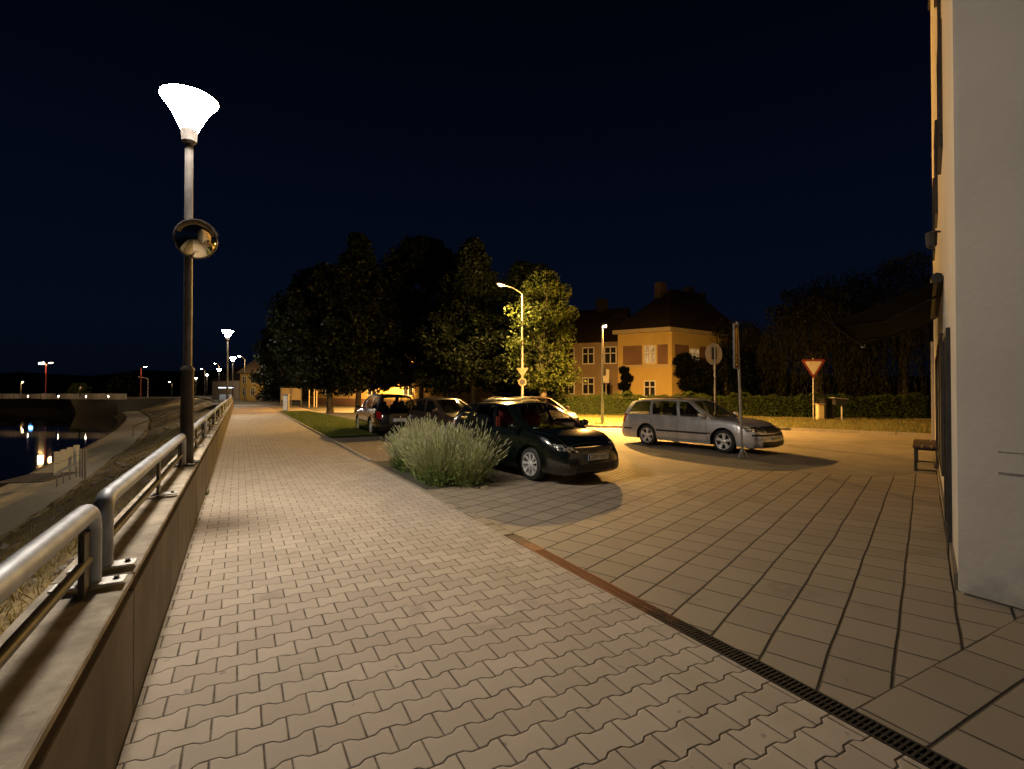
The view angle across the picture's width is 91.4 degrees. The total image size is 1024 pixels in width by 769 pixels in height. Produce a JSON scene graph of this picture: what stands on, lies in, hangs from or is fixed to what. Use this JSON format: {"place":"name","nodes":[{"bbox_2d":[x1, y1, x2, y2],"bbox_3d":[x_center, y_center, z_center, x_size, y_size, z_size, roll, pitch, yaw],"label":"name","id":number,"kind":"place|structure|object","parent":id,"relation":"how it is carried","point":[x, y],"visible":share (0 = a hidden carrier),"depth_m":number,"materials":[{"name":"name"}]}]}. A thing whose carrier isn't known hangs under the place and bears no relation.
{"place":"outdoors","nodes":[
{"label":"outdoors","id":0,"kind":"place"},
{"bbox_2d":[0,413,116,480],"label":"water","id":1,"kind":"structure","parent":0,"point":[30,443],"depth_m":63.34,"materials":[{"name":"black liquid"}]},
{"bbox_2d":[31,412,126,472],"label":"shore","id":2,"kind":"structure","parent":0,"point":[121,417],"depth_m":77.86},
{"bbox_2d":[0,472,77,487],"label":"stone landing","id":3,"kind":"object","parent":2,"relation":"on","point":[36,477],"visible":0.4,"depth_m":26.42,"materials":[{"name":"concrete"}]},
{"bbox_2d":[0,396,208,416],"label":"quay","id":4,"kind":"structure","parent":0,"point":[109,407],"depth_m":127.50,"materials":[{"name":"grey concrete"}]},
{"bbox_2d":[39,362,52,393],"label":"quay lamp","id":5,"kind":"object","parent":4,"relation":"on","point":[45,374],"visible":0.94,"depth_m":135.92,"materials":[{"name":"white metal"}]},
{"bbox_2d":[0,393,126,398],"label":"parapet","id":6,"kind":"structure","parent":4,"relation":"on","point":[63,396],"depth_m":113.07,"materials":[{"name":"grey concrete"}]},
{"bbox_2d":[65,382,93,396],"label":"tree","id":7,"kind":"object","parent":4,"relation":"on","point":[84,388],"visible":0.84,"depth_m":155.88,"materials":[{"name":"green plant"}]},
{"bbox_2d":[105,372,150,396],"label":"distant tree","id":8,"kind":"object","parent":4,"relation":"on","point":[118,382],"visible":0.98,"depth_m":162.98,"materials":[{"name":"green plant"}]},
{"bbox_2d":[159,374,200,393],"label":"distant tree","id":9,"kind":"object","parent":4,"relation":"on","point":[174,386],"visible":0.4,"depth_m":236.28,"materials":[{"name":"green plant"}]},
{"bbox_2d":[0,398,217,634],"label":"river bank","id":10,"kind":"structure","parent":0,"point":[173,406],"depth_m":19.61,"materials":[{"name":"green plant"}]},
{"bbox_2d":[0,411,148,534],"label":"riverside walk","id":11,"kind":"structure","parent":10,"relation":"on","point":[20,503],"depth_m":25.27,"materials":[{"name":"concrete"}]},
{"bbox_2d":[54,451,60,486],"bbox_3d":[-22.149,4.130,24.351,0.250,1.725,0.088,1,-1,-44],"label":"notice board","id":12,"kind":"object","parent":11,"relation":"on","point":[57,463],"visible":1,"depth_m":24.33,"materials":[{"name":"white paint"}]},
{"bbox_2d":[60,449,66,483],"bbox_3d":[-22.635,4.141,25.240,0.250,1.725,0.088,1,-1,-44],"label":"notice board","id":13,"kind":"object","parent":11,"relation":"on","point":[63,460],"visible":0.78,"depth_m":25.23,"materials":[{"name":"white paint"}]},
{"bbox_2d":[67,447,72,479],"bbox_3d":[-23.158,4.152,26.197,0.250,1.725,0.088,1,-1,-44],"label":"notice board","id":14,"kind":"object","parent":11,"relation":"on","point":[69,458],"visible":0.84,"depth_m":26.18,"materials":[{"name":"white paint"}]},
{"bbox_2d":[73,445,79,476],"bbox_3d":[-23.723,4.165,27.229,0.250,1.725,0.088,1,-1,-44],"label":"notice board","id":15,"kind":"object","parent":11,"relation":"on","point":[76,448],"visible":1,"depth_m":27.21,"materials":[{"name":"white paint"}]},
{"bbox_2d":[79,448,80,476],"bbox_3d":[-23.474,4.251,27.179,0.092,1.550,0.092,0,-1,-6],"label":"metal post","id":16,"kind":"object","parent":11,"relation":"on","point":[80,462],"visible":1,"depth_m":27.16,"materials":[{"name":"grey metal"}]},
{"bbox_2d":[82,450,83,478],"bbox_3d":[-22.941,4.246,26.716,0.092,1.550,0.092,-1,-1,39],"label":"metal post","id":17,"kind":"object","parent":11,"relation":"on","point":[82,463],"visible":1,"depth_m":26.69,"materials":[{"name":"grey metal"}]},
{"bbox_2d":[84,450,86,478],"bbox_3d":[-22.425,4.240,26.268,0.092,1.550,0.092,-1,-1,39],"label":"metal post","id":18,"kind":"object","parent":11,"relation":"on","point":[85,451],"visible":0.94,"depth_m":26.25,"materials":[{"name":"grey metal"}]},
{"bbox_2d":[0,410,217,585],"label":"stones","id":19,"kind":"object","parent":10,"relation":"on","point":[5,546],"visible":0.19,"depth_m":17.46,"materials":[{"name":"grey stone"}]},
{"bbox_2d":[211,367,242,398],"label":"grey house","id":20,"kind":"structure","parent":0,"point":[220,380],"depth_m":98.63,"materials":[{"name":"tile"}]},
{"bbox_2d":[236,353,307,400],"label":"pale house","id":21,"kind":"structure","parent":0,"point":[250,388],"depth_m":85.40,"materials":[{"name":"white paint"}]},
{"bbox_2d":[280,410,398,436],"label":"lawn","id":22,"kind":"structure","parent":0,"point":[327,422],"depth_m":24.56,"materials":[{"name":"green plant"}]},
{"bbox_2d":[282,394,289,411],"bbox_3d":[-17.843,1.459,39.485,0.500,1.430,0.380,0,-1,0],"label":"utility box","id":23,"kind":"object","parent":22,"relation":"on","point":[285,402],"visible":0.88,"depth_m":39.33,"materials":[{"name":"white paint"}]},
{"bbox_2d":[283,396,286,409],"bbox_3d":[-17.843,1.472,39.330,0.340,1.100,0.012,0,-1,0],"label":"cabinet door","id":24,"kind":"structure","parent":23,"relation":"in","point":[284,397],"depth_m":39.32,"materials":[{"name":"white paint"}]},
{"bbox_2d":[374,461,494,488],"bbox_3d":[-1.746,1.823,10.618,1.470,0.001,3.850,0,-1,-29],"label":"planting bed","id":25,"kind":"object","parent":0,"point":[405,474],"visible":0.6,"depth_m":9.86,"materials":[{"name":"brown soil"}]},
{"bbox_2d":[378,413,511,489],"bbox_3d":[-1.679,1.229,10.478,2.042,1.248,4.876,0,-1,-24],"label":"lavender bush","id":26,"kind":"object","parent":25,"relation":"on","point":[429,453],"visible":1,"depth_m":9.11,"materials":[{"name":"green plant"}]},
{"bbox_2d":[0,366,930,400],"bbox_3d":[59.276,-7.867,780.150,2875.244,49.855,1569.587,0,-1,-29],"label":"hills","id":27,"kind":"structure","parent":0,"point":[33,383],"depth_m":442.52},
{"bbox_2d":[0,0,933,401],"label":"sky","id":28,"kind":"structure","parent":0,"point":[740,153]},
{"bbox_2d":[334,436,635,479],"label":"parking setts","id":29,"kind":"structure","parent":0,"point":[368,447],"depth_m":11.07,"materials":[{"name":"grey stone"}]},
{"bbox_2d":[356,393,414,433],"bbox_3d":[-5.259,1.156,20.605,2.038,1.582,4.654,0,-1,-28],"label":"estate car","id":30,"kind":"object","parent":29,"relation":"on","point":[380,415],"visible":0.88,"depth_m":18.77,"materials":[{"name":"black paint"}]},
{"bbox_2d":[402,397,478,430],"bbox_3d":[-2.538,1.200,18.574,2.048,1.446,4.337,1,-1,-42],"label":"hatchback car","id":31,"kind":"object","parent":29,"relation":"on","point":[446,413],"visible":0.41,"depth_m":18.22,"materials":[{"name":"grey paint"}]},
{"bbox_2d":[460,397,547,422],"bbox_3d":[-0.256,1.132,15.171,2.080,1.500,4.746,0,-1,20],"label":"estate car","id":32,"kind":"object","parent":29,"relation":"on","point":[543,416],"visible":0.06,"depth_m":15.60,"materials":[{"name":"grey paint"}]},
{"bbox_2d":[452,401,618,480],"bbox_3d":[0.294,1.097,10.913,2.090,1.475,4.425,0,-1,-36],"label":"hatchback car","id":33,"kind":"object","parent":29,"relation":"on","point":[538,449],"visible":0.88,"depth_m":9.61,"materials":[{"name":"black paint"}]},
{"bbox_2d":[509,396,579,425],"bbox_3d":[0.909,1.200,19.772,2.090,1.475,4.425,0,-1,-30],"label":"hatchback car","id":34,"kind":"object","parent":29,"relation":"on","point":[558,415],"visible":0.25,"depth_m":18.38,"materials":[{"name":"paint"}]},
{"bbox_2d":[116,407,928,768],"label":"footpath","id":35,"kind":"structure","parent":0,"point":[332,605],"depth_m":3.17,"materials":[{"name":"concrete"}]},
{"bbox_2d":[124,393,952,768],"bbox_3d":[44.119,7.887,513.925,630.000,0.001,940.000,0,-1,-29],"label":"ground","id":36,"kind":"structure","parent":0,"point":[336,407],"depth_m":78.19,"materials":[{"name":"green plant"}]},
{"bbox_2d":[0,401,233,768],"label":"retaining wall","id":37,"kind":"structure","parent":36,"relation":"on","point":[74,669],"depth_m":2.18,"materials":[{"name":"concrete"}]},
{"bbox_2d":[0,504,127,668],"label":"railing section","id":38,"kind":"object","parent":37,"relation":"on","point":[22,565],"visible":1,"depth_m":1.93,"materials":[{"name":"metal"}]},
{"bbox_2d":[66,433,194,574],"bbox_3d":[-3.176,0.799,4.495,0.280,0.420,4.285,0,-1,-29],"label":"railing section","id":39,"kind":"object","parent":37,"relation":"on","point":[108,496],"visible":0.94,"depth_m":3.08,"materials":[{"name":"metal"}]},
{"bbox_2d":[158,83,218,463],"bbox_3d":[-4.217,-1.382,6.510,0.670,4.800,0.670,0,-1,-29],"label":"promenade lamp","id":40,"kind":"object","parent":37,"relation":"on","point":[193,109],"visible":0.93,"depth_m":6.46,"materials":[{"name":"white"}]},
{"bbox_2d":[173,218,218,258],"bbox_3d":[-4.093,-1.884,6.469,0.492,0.506,0.353,1,13,-39],"label":"convex mirror","id":41,"kind":"object","parent":40,"relation":"attached to","point":[195,239],"visible":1,"depth_m":6.36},
{"bbox_2d":[171,417,211,462],"bbox_3d":[-5.309,0.846,8.400,0.280,0.420,4.285,0,-1,-29],"label":"railing section","id":42,"kind":"object","parent":37,"relation":"on","point":[201,422],"visible":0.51,"depth_m":8.94,"materials":[{"name":"metal"}]},
{"bbox_2d":[203,410,218,434],"bbox_3d":[-7.441,0.893,12.306,0.280,0.420,4.285,0,-1,-29],"label":"railing section","id":43,"kind":"object","parent":37,"relation":"on","point":[209,414],"visible":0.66,"depth_m":12.26,"materials":[{"name":"metal"}]},
{"bbox_2d":[213,405,222,422],"bbox_3d":[-9.573,0.940,16.211,0.280,0.420,4.285,0,-1,-29],"label":"railing section","id":44,"kind":"object","parent":37,"relation":"on","point":[218,408],"visible":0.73,"depth_m":16.16,"materials":[{"name":"metal"}]},
{"bbox_2d":[220,403,225,415],"bbox_3d":[-11.705,0.987,20.117,0.280,0.420,4.285,0,-1,-29],"label":"railing section","id":45,"kind":"object","parent":37,"relation":"on","point":[222,407],"visible":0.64,"depth_m":20.85,"materials":[{"name":"metal"}]},
{"bbox_2d":[222,330,232,404],"bbox_3d":[-18.108,-1.078,31.829,0.670,4.800,0.670,0,-1,-29],"label":"promenade lamp","id":46,"kind":"object","parent":37,"relation":"on","point":[227,333],"visible":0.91,"depth_m":31.78,"materials":[{"name":"white metal"}]},
{"bbox_2d":[230,357,235,398],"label":"promenade lamp","id":47,"kind":"object","parent":37,"relation":"on","point":[232,358],"visible":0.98,"depth_m":57.57,"materials":[{"name":"white metal"}]},
{"bbox_2d":[194,372,220,394],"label":"distant tree","id":48,"kind":"object","parent":36,"relation":"on","point":[204,386],"visible":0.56,"depth_m":171.83,"materials":[{"name":"green plant"}]},
{"bbox_2d":[217,386,234,399],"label":"lit shelter","id":49,"kind":"object","parent":36,"relation":"on","point":[222,397],"visible":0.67,"depth_m":74.15,"materials":[{"name":"paint"}]},
{"bbox_2d":[248,323,315,404],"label":"linden tree","id":50,"kind":"object","parent":36,"relation":"on","point":[272,380],"visible":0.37,"depth_m":57.95,"materials":[{"name":"green plant"}]},
{"bbox_2d":[264,262,389,413],"bbox_3d":[-13.375,-3.360,36.947,8.807,11.206,9.138,0,-1,-29],"label":"linden tree","id":51,"kind":"object","parent":36,"relation":"on","point":[293,308],"visible":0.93,"depth_m":34.84,"materials":[{"name":"green plant"}]},
{"bbox_2d":[286,231,415,412],"bbox_3d":[-12.156,-4.836,38.896,9.870,14.204,9.328,0,-1,-29],"label":"linden tree","id":52,"kind":"object","parent":36,"relation":"on","point":[357,258],"visible":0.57,"depth_m":37.77,"materials":[{"name":"green plant"}]},
{"bbox_2d":[310,327,493,407],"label":"orange house","id":53,"kind":"structure","parent":36,"relation":"on","point":[413,393],"depth_m":50.45,"materials":[{"name":"paint"}]},
{"bbox_2d":[403,383,413,395],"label":"window","id":54,"kind":"structure","parent":53,"relation":"in","point":[409,392],"depth_m":48.39,"materials":[{"name":"glass"}]},
{"bbox_2d":[373,234,466,404],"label":"linden tree","id":55,"kind":"object","parent":36,"relation":"on","point":[405,271],"visible":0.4,"depth_m":42.98,"materials":[{"name":"green plant"}]},
{"bbox_2d":[406,236,530,409],"bbox_3d":[-2.969,-4.488,37.410,9.653,13.473,9.448,0,-1,-29],"label":"linden tree","id":56,"kind":"object","parent":36,"relation":"on","point":[476,300],"visible":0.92,"depth_m":35.38,"materials":[{"name":"green plant"}]},
{"bbox_2d":[603,369,608,393],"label":"white plate sign","id":57,"kind":"object","parent":36,"relation":"on","point":[606,379],"visible":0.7,"depth_m":40.93,"materials":[{"name":"white metal"}]},
{"bbox_2d":[612,282,743,408],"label":"yellow house","id":58,"kind":"structure","parent":36,"relation":"on","point":[661,331],"depth_m":44.62,"materials":[{"name":"paint"}]},
{"bbox_2d":[618,366,633,397],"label":"climbing plant","id":59,"kind":"object","parent":58,"relation":"attached to","point":[625,378],"visible":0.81,"depth_m":44.39,"materials":[{"name":"green plant"}]},
{"bbox_2d":[644,345,655,363],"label":"window","id":60,"kind":"structure","parent":58,"relation":"in","point":[649,350],"depth_m":43.95,"materials":[{"name":"white glass"}]},
{"bbox_2d":[644,380,655,396],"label":"window","id":61,"kind":"structure","parent":58,"relation":"in","point":[649,385],"depth_m":43.93,"materials":[{"name":"white paint"}]},
{"bbox_2d":[672,352,712,396],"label":"climbing plant","id":62,"kind":"object","parent":58,"relation":"attached to","point":[681,366],"visible":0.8,"depth_m":42.73,"materials":[{"name":"green plant"}]},
{"bbox_2d":[689,348,698,362],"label":"window","id":63,"kind":"structure","parent":58,"relation":"in","point":[694,351],"depth_m":44.89,"materials":[{"name":"white glass"}]},
{"bbox_2d":[689,344,761,410],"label":"garden tree","id":64,"kind":"object","parent":36,"relation":"on","point":[727,381],"visible":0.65,"depth_m":40.32,"materials":[{"name":"green plant"}]},
{"bbox_2d":[504,534,967,768],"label":"drain channel","id":65,"kind":"object","parent":36,"relation":"in","point":[891,738],"visible":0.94,"depth_m":2.97,"materials":[{"name":"metal"}]},
{"bbox_2d":[701,316,793,398],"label":"willow tree","id":66,"kind":"object","parent":36,"relation":"on","point":[747,345],"visible":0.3,"depth_m":44.61,"materials":[{"name":"green plant"}]},
{"bbox_2d":[750,274,896,399],"bbox_3d":[24.532,-3.337,39.991,10.040,11.333,10.007,0,-1,-29],"label":"willow tree","id":67,"kind":"object","parent":36,"relation":"on","point":[811,316],"visible":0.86,"depth_m":38.36,"materials":[{"name":"green plant"}]},
{"bbox_2d":[716,391,930,418],"bbox_3d":[20.695,1.272,31.544,14.634,1.717,1.618,0,-1,13],"label":"hedge","id":68,"kind":"object","parent":36,"relation":"on","point":[868,407],"visible":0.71,"depth_m":31.34,"materials":[{"name":"green plant"}]},
{"bbox_2d":[824,249,933,399],"bbox_3d":[30.444,-3.739,38.855,10.891,12.109,11.365,0,-1,-29],"label":"willow tree","id":69,"kind":"object","parent":36,"relation":"on","point":[903,345],"visible":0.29,"depth_m":37.82,"materials":[{"name":"green plant"}]},
{"bbox_2d":[928,0,1023,610],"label":"corner building","id":70,"kind":"structure","parent":36,"relation":"on","point":[977,344],"depth_m":4.08,"materials":[{"name":"paint"}]},
{"bbox_2d":[832,273,943,347],"bbox_3d":[6.809,-1.168,8.952,1.297,0.650,4.700,-1,-1,40],"label":"awning","id":71,"kind":"object","parent":70,"relation":"attached to","point":[918,306],"visible":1,"depth_m":8.24,"materials":[{"name":"fabric"}]},
{"bbox_2d":[925,230,940,248],"bbox_3d":[6.595,-2.283,7.844,0.162,0.294,0.164,0,-1,-6],"label":"wall lantern","id":72,"kind":"object","parent":70,"relation":"attached to","point":[931,239],"depth_m":7.80,"materials":[{"name":"paint"}]},
{"bbox_2d":[932,178,934,260],"bbox_3d":[10.071,-3.907,11.932,0.050,1.700,1.100,-1,-1,40],"label":"window","id":73,"kind":"structure","parent":70,"relation":"in","point":[933,222],"depth_m":11.55,"materials":[{"name":"glass"}]},
{"bbox_2d":[934,120,937,228],"bbox_3d":[8.032,-3.937,9.466,0.050,1.700,1.100,-1,-1,40],"label":"window","id":74,"kind":"structure","parent":70,"relation":"in","point":[935,121],"depth_m":9.05,"materials":[{"name":"paint"}]},
{"bbox_2d":[935,356,938,470],"bbox_3d":[8.924,0.616,10.491,0.050,2.380,1.100,-1,-1,40],"label":"door","id":75,"kind":"structure","parent":70,"relation":"in","point":[937,461],"depth_m":10.10,"materials":[{"name":"paint"}]},
{"bbox_2d":[936,333,943,475],"bbox_3d":[7.045,0.299,8.220,0.050,2.000,3.200,-1,-1,40],"label":"window","id":76,"kind":"structure","parent":70,"relation":"in","point":[939,349],"depth_m":7.87,"materials":[{"name":"glass"}]},
{"bbox_2d":[937,18,942,174],"bbox_3d":[5.994,-3.966,6.999,0.050,1.700,1.100,-1,-1,40],"label":"window","id":77,"kind":"structure","parent":70,"relation":"in","point":[939,136],"depth_m":6.95,"materials":[{"name":"glass"}]},
{"bbox_2d":[943,327,952,553],"bbox_3d":[4.879,0.582,5.596,0.050,2.330,1.200,-1,-1,40],"label":"door","id":78,"kind":"structure","parent":70,"relation":"in","point":[946,336],"depth_m":5.15,"materials":[{"name":"paint"}]},
{"bbox_2d":[199,400,935,519],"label":"road","id":79,"kind":"structure","parent":0,"point":[866,455],"depth_m":13.35,"materials":[{"name":"grey asphalt"}]},
{"bbox_2d":[279,386,301,405],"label":"information board","id":80,"kind":"object","parent":79,"relation":"on","point":[295,393],"visible":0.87,"depth_m":55.92,"materials":[{"name":"paint"}]},
{"bbox_2d":[278,411,372,461],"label":"kerb","id":81,"kind":"structure","parent":79,"relation":"on","point":[349,449],"depth_m":15.96,"materials":[{"name":"concrete"}]},
{"bbox_2d":[423,491,512,534],"bbox_3d":[-0.745,1.832,7.208,0.145,0.080,2.900,0,-1,-29],"label":"kerb strip","id":82,"kind":"object","parent":79,"relation":"on","point":[493,526],"visible":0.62,"depth_m":6.88,"materials":[{"name":"concrete"}]},
{"bbox_2d":[622,397,783,452],"bbox_3d":[5.585,1.136,15.150,2.080,1.500,4.746,1,-1,-38],"label":"estate car","id":83,"kind":"object","parent":79,"relation":"on","point":[653,424],"visible":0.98,"depth_m":14.40,"materials":[{"name":"silver metal"}]},
{"bbox_2d":[705,343,721,414],"bbox_3d":[7.385,0.204,18.209,0.800,3.430,0.084,0,-1,-22],"label":"round sign","id":84,"kind":"object","parent":79,"relation":"on","point":[713,353],"visible":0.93,"depth_m":18.19,"materials":[{"name":"metal"}]},
{"bbox_2d":[733,322,747,457],"bbox_3d":[5.714,0.133,12.659,0.554,3.451,0.222,0,-1,-29],"label":"narrow sign","id":85,"kind":"object","parent":79,"relation":"on","point":[736,358],"visible":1,"depth_m":12.67,"materials":[{"name":"metal"}]},
{"bbox_2d":[585,425,931,436],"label":"street kerb","id":86,"kind":"structure","parent":79,"relation":"on","point":[824,430],"depth_m":20.30,"materials":[{"name":"concrete"}]},
{"bbox_2d":[557,299,630,397],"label":"dim house","id":87,"kind":"structure","parent":0,"point":[586,350],"depth_m":48.95,"materials":[{"name":"paint"}]},
{"bbox_2d":[563,378,574,393],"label":"window","id":88,"kind":"structure","parent":87,"relation":"in","point":[572,390],"depth_m":49.34,"materials":[{"name":"white paint"}]},
{"bbox_2d":[566,348,574,364],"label":"window","id":89,"kind":"structure","parent":87,"relation":"in","point":[572,350],"depth_m":49.33,"materials":[{"name":"white paint"}]},
{"bbox_2d":[582,377,593,394],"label":"window","id":90,"kind":"structure","parent":87,"relation":"in","point":[587,387],"depth_m":48.69,"materials":[{"name":"white paint"}]},
{"bbox_2d":[582,347,593,363],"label":"window","id":91,"kind":"structure","parent":87,"relation":"in","point":[587,352],"depth_m":48.73,"materials":[{"name":"white paint"}]},
{"bbox_2d":[603,385,612,397],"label":"door","id":92,"kind":"structure","parent":87,"relation":"in","point":[609,387],"depth_m":47.88,"materials":[{"name":"brown wood"}]},
{"bbox_2d":[604,346,616,363],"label":"window","id":93,"kind":"structure","parent":87,"relation":"in","point":[610,353],"depth_m":47.88,"materials":[{"name":"white paint"}]},
{"bbox_2d":[429,468,1023,708],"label":"plaza paving","id":94,"kind":"structure","parent":0,"point":[839,588],"depth_m":5.13,"materials":[{"name":"concrete"}]},
{"bbox_2d":[912,439,936,471],"bbox_3d":[9.309,1.563,10.989,0.760,0.538,1.900,-1,-1,40],"label":"bench","id":95,"kind":"object","parent":94,"relation":"on","point":[926,445],"visible":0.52,"depth_m":10.56,"materials":[{"name":"brown wood"}]},
{"bbox_2d":[577,414,931,433],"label":"verge","id":96,"kind":"structure","parent":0,"point":[776,421],"depth_m":24.85,"materials":[{"name":"green plant"}]},
{"bbox_2d":[496,282,522,395],"bbox_3d":[-0.113,-1.993,29.772,1.735,8.100,0.240,0,-1,-17],"label":"street lamp","id":97,"kind":"object","parent":96,"relation":"on","point":[499,284],"visible":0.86,"depth_m":29.99,"materials":[{"name":"white metal"}]},
{"bbox_2d":[517,368,527,395],"bbox_3d":[0.600,0.545,28.780,0.700,3.001,0.089,0,-1,0],"label":"traffic sign","id":98,"kind":"object","parent":96,"relation":"on","point":[522,381],"visible":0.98,"depth_m":28.75,"materials":[{"name":"metal"}]},
{"bbox_2d":[484,260,570,399],"bbox_3d":[1.323,-3.612,38.075,6.770,11.737,6.402,0,-1,32],"label":"linden tree","id":99,"kind":"object","parent":96,"relation":"on","point":[521,271],"visible":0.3,"depth_m":36.95,"materials":[{"name":"green plant"}]},
{"bbox_2d":[501,270,586,406],"bbox_3d":[2.014,-2.572,32.170,5.444,9.515,5.712,0,-1,-29],"label":"linden tree","id":100,"kind":"object","parent":96,"relation":"on","point":[555,372],"visible":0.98,"depth_m":31.11,"materials":[{"name":"green plant"}]},
{"bbox_2d":[601,323,606,423],"bbox_3d":[4.549,-0.525,24.788,0.240,5.045,0.445,-1,-1,37],"label":"street lamp","id":101,"kind":"object","parent":96,"relation":"on","point":[603,372],"visible":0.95,"depth_m":24.64,"materials":[{"name":"white metal"}]},
{"bbox_2d":[547,390,712,414],"bbox_3d":[7.593,1.272,33.703,11.288,1.762,1.484,0,-1,3],"label":"hedge","id":102,"kind":"object","parent":96,"relation":"on","point":[588,405],"visible":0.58,"depth_m":33.34,"materials":[{"name":"green plant"}]},
{"bbox_2d":[802,358,824,419],"bbox_3d":[16.804,0.276,27.882,1.191,3.517,0.086,0,-1,12],"label":"give way sign","id":103,"kind":"object","parent":96,"relation":"on","point":[813,366],"visible":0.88,"depth_m":27.86,"materials":[{"name":"metal"}]},
{"bbox_2d":[814,403,824,419],"bbox_3d":[17.498,1.560,28.341,0.500,0.960,0.380,0,-1,0],"label":"meter cabinet","id":104,"kind":"object","parent":96,"relation":"on","point":[819,410],"visible":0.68,"depth_m":28.19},
{"bbox_2d":[817,398,834,419],"bbox_3d":[17.908,1.421,28.425,0.680,1.240,0.716,0,-1,0],"label":"waste container","id":105,"kind":"object","parent":96,"relation":"on","point":[829,410],"visible":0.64,"depth_m":28.14,"materials":[{"name":"black plastic"}]},
{"bbox_2d":[830,397,848,419],"bbox_3d":[18.245,1.371,27.879,0.801,1.327,0.420,0,-1,0],"label":"letter box","id":106,"kind":"object","parent":96,"relation":"on","point":[839,401],"visible":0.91,"depth_m":27.71,"materials":[{"name":"paint"}]},
{"bbox_2d":[747,416,929,419],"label":"footway","id":107,"kind":"structure","parent":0,"point":[838,418],"depth_m":29.20,"materials":[{"name":"grey concrete"}]},
{"bbox_2d":[854,615,1023,768],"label":"pavement","id":108,"kind":"structure","parent":0,"point":[964,707],"depth_m":2.71,"materials":[{"name":"concrete"}]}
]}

